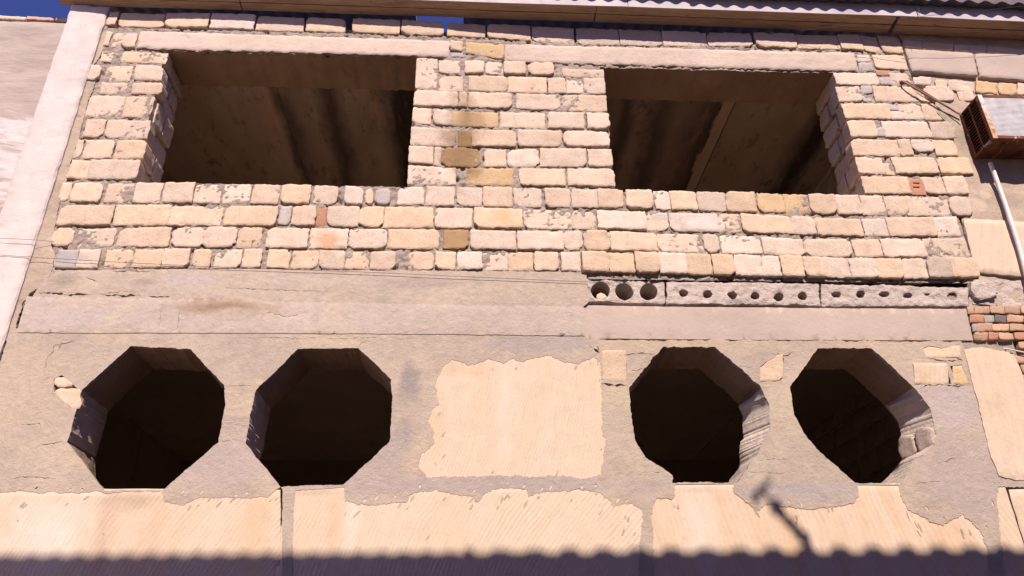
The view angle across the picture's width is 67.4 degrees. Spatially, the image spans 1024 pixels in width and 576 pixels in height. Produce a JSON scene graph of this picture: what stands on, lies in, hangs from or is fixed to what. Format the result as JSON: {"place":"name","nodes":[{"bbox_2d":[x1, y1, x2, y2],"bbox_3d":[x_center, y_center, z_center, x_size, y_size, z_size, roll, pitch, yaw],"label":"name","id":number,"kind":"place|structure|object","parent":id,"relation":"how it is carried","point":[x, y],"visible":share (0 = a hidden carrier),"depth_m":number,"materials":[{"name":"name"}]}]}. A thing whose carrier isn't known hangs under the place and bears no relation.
{"place":"outdoors","nodes":[
{"label":"outdoors","id":0,"kind":"place"},
{"bbox_2d":[0,0,463,31],"label":"sky","id":1,"kind":"structure","parent":0,"point":[21,8],"materials":[{"name":"blue"}]},
{"label":"street","id":2,"kind":"structure","parent":0,"visible":0},
{"bbox_2d":[0,15,66,212],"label":"plastered wall","id":3,"kind":"structure","parent":2,"relation":"on","point":[28,46],"depth_m":6.24,"materials":[{"name":"beige paint"}]},
{"bbox_2d":[0,0,1023,575],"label":"unfinished house","id":4,"kind":"structure","parent":2,"relation":"on","point":[744,216],"depth_m":5.65,"materials":[{"name":"brick"}]},
{"bbox_2d":[67,346,224,475],"bbox_3d":[-2.356,0.986,5.114,0.959,1.131,0.412,1,-27,-3],"label":"octagonal window","id":5,"kind":"structure","parent":4,"relation":"in","point":[110,386],"depth_m":5.25,"materials":[{"name":"beige concrete"}]},
{"bbox_2d":[4,255,581,281],"bbox_3d":[-1.563,-0.137,5.480,4.279,0.159,0.021,1,-27,-3],"label":"wire","id":6,"kind":"object","parent":4,"relation":"attached to","point":[292,269],"visible":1,"depth_m":5.48,"materials":[{"name":"black"}]},
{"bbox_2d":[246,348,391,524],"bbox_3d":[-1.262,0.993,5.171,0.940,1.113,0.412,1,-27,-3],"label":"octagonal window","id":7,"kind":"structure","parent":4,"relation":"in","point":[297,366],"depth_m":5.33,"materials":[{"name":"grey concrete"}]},
{"bbox_2d":[596,293,606,299],"bbox_3d":[0.651,0.086,5.610,0.081,0.092,0.102,1,-27,-3],"label":"stone lump","id":8,"kind":"object","parent":4,"relation":"on","point":[600,296],"visible":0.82,"depth_m":5.57,"materials":[{"name":"beige stone"}]},
{"bbox_2d":[629,347,769,482],"bbox_3d":[1.255,0.996,5.309,0.968,1.118,0.412,1,-27,-3],"label":"octagonal window","id":9,"kind":"structure","parent":4,"relation":"in","point":[754,407],"depth_m":5.43,"materials":[{"name":"beige concrete"}]},
{"bbox_2d":[803,348,935,482],"bbox_3d":[2.424,0.942,5.399,1.064,0.968,0.416,1,-27,-3],"label":"octagonal window","id":10,"kind":"structure","parent":4,"relation":"in","point":[907,406],"depth_m":5.44,"materials":[{"name":"beige concrete"}]},
{"bbox_2d":[769,6,1021,33],"bbox_3d":[3.448,-2.367,6.691,2.386,0.160,0.101,-3,-27,4],"label":"wire","id":11,"kind":"object","parent":4,"relation":"attached to","point":[895,19],"visible":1,"depth_m":6.64,"materials":[{"name":"black"}]},
{"bbox_2d":[899,80,960,114],"bbox_3d":[3.559,-1.625,6.541,0.424,0.398,0.073,1,-27,-3],"label":"tie rod","id":12,"kind":"object","parent":4,"relation":"attached to","point":[915,88],"visible":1,"depth_m":6.52,"materials":[{"name":"metal"}]},
{"bbox_2d":[906,80,962,115],"bbox_3d":[3.584,-1.612,6.522,0.368,0.416,0.013,-2,-27,3],"label":"tie rod","id":13,"kind":"object","parent":4,"relation":"attached to","point":[934,97],"visible":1,"depth_m":6.52,"materials":[{"name":"metal"}]},
{"bbox_2d":[896,34,1023,543],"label":"neighbouring house","id":14,"kind":"structure","parent":2,"relation":"on","point":[988,66],"depth_m":5.89,"materials":[{"name":"concrete"}]},
{"bbox_2d":[959,95,1023,159],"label":"air conditioner","id":15,"kind":"object","parent":14,"relation":"attached to","point":[993,125],"visible":1,"depth_m":6.21,"materials":[{"name":"brown metal"}]},
{"bbox_2d":[988,162,1023,274],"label":"drain hose","id":16,"kind":"object","parent":14,"relation":"attached to","point":[1007,212],"visible":1,"depth_m":5.97,"materials":[{"name":"white plastic"}]},
{"bbox_2d":[1004,348,1023,352],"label":"pipe stub","id":17,"kind":"object","parent":14,"relation":"attached to","point":[1014,350],"visible":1,"depth_m":5.47,"materials":[{"name":"white plastic"}]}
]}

